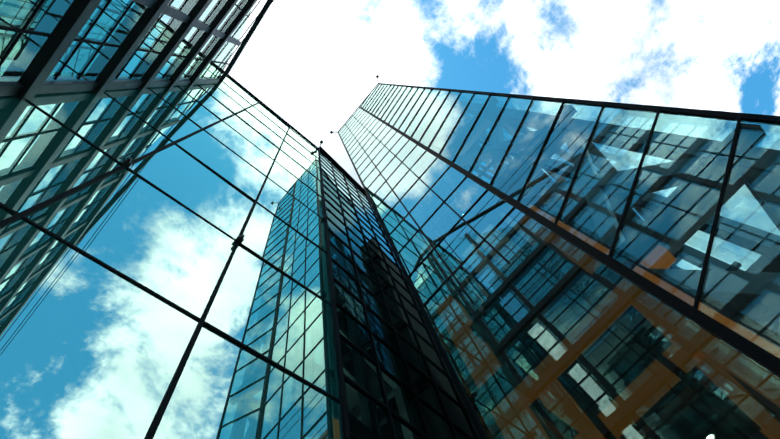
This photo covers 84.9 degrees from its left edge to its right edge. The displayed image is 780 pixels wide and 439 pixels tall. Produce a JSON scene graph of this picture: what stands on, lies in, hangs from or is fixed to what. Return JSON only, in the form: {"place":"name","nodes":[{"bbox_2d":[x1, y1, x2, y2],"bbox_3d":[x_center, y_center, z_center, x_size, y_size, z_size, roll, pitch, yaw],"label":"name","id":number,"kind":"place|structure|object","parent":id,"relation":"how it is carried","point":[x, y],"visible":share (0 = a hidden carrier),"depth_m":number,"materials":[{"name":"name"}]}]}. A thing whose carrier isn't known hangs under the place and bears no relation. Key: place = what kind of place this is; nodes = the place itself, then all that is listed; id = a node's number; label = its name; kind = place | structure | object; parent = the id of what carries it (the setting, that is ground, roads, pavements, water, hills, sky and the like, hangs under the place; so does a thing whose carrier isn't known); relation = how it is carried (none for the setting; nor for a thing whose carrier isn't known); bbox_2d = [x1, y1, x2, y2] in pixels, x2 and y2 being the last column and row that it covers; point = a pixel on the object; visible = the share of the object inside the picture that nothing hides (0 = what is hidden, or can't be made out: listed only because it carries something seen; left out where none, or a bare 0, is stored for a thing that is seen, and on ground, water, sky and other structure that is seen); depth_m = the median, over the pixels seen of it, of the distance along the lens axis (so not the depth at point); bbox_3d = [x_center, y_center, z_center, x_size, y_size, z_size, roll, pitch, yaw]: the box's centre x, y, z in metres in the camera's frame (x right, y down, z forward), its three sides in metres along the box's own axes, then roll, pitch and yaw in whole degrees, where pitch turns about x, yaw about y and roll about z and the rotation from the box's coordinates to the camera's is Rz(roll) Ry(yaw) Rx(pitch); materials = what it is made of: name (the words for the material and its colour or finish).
{"place":"outdoors","nodes":[
{"label":"outdoors","id":0,"kind":"place"},
{"bbox_2d":[0,0,272,100],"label":"facade","id":1,"kind":"structure","parent":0,"point":[27,47],"depth_m":9.37,"materials":[{"name":"blue glass"}]},
{"bbox_2d":[0,0,273,79],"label":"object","id":2,"kind":"object","parent":1,"relation":"attached to","point":[24,30],"visible":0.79,"depth_m":8.78,"materials":[{"name":"black metal"}]},
{"bbox_2d":[224,0,779,270],"label":"sky","id":3,"kind":"structure","parent":0,"point":[313,63],"materials":[{"name":"white"}]},
{"bbox_2d":[348,118,779,426],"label":"reflection","id":4,"kind":"object","parent":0,"point":[765,290],"depth_m":6.50,"materials":[{"name":"glass"}]},
{"bbox_2d":[360,84,779,356],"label":"glass facade","id":5,"kind":"structure","parent":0,"point":[540,116],"depth_m":8.92,"materials":[{"name":"blue glass"}]},
{"bbox_2d":[493,108,766,269],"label":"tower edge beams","id":6,"kind":"structure","parent":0,"point":[645,253],"depth_m":5.56,"materials":[{"name":"grey metal"}]},
{"bbox_2d":[493,164,779,342],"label":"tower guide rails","id":7,"kind":"object","parent":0,"point":[720,305],"depth_m":6.24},
{"bbox_2d":[515,170,779,390],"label":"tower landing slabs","id":8,"kind":"structure","parent":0,"point":[754,314],"depth_m":6.42,"materials":[{"name":"grey concrete"}]},
{"bbox_2d":[529,205,779,357],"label":"beam","id":9,"kind":"structure","parent":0,"point":[714,314],"depth_m":5.24,"materials":[{"name":"metal"}]},
{"bbox_2d":[542,106,779,269],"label":"reflection","id":10,"kind":"object","parent":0,"point":[729,250],"depth_m":9.47,"materials":[{"name":"blue glass"}]},
{"label":"ground","id":11,"kind":"structure","parent":0,"visible":0},
{"bbox_2d":[320,150,479,438],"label":"glass facade","id":12,"kind":"structure","parent":11,"relation":"on","point":[368,417],"depth_m":10.87,"materials":[{"name":"glass"}]},
{"bbox_2d":[319,146,478,438],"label":"dark wall mullions","id":13,"kind":"object","parent":12,"relation":"attached to","point":[374,398],"depth_m":12.57,"materials":[{"name":"black metal"}]},
{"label":"courtyard paving","id":14,"kind":"structure","parent":11,"relation":"on","visible":0},
{"bbox_2d":[338,83,779,438],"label":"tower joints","id":15,"kind":"object","parent":14,"relation":"on","point":[757,353],"visible":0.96,"depth_m":7.05,"materials":[{"name":"black metal"}]},
{"bbox_2d":[339,108,779,438],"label":"glass facade","id":16,"kind":"structure","parent":15,"relation":"attached to","point":[545,335],"depth_m":5.71,"materials":[{"name":"blue glass"}]},
{"bbox_3d":[-19.909,-20.215,7.774,16.000,37.000,9.100,39,-82,-19],"label":"back building","id":17,"kind":"object","parent":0,"visible":0},
{"bbox_2d":[0,72,342,438],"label":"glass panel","id":18,"kind":"object","parent":17,"relation":"attached to","point":[90,348],"visible":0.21,"depth_m":6.24,"materials":[{"name":"blue glass"}]},
{"bbox_2d":[0,70,350,438],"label":"wall mullions","id":19,"kind":"object","parent":18,"relation":"attached to","point":[342,400],"depth_m":7.31,"materials":[{"name":"black metal"}]},
{"bbox_2d":[121,157,327,243],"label":"wall brackets","id":20,"kind":"object","parent":19,"relation":"attached to","point":[127,163],"depth_m":7.91,"materials":[{"name":"metal"}]}
]}

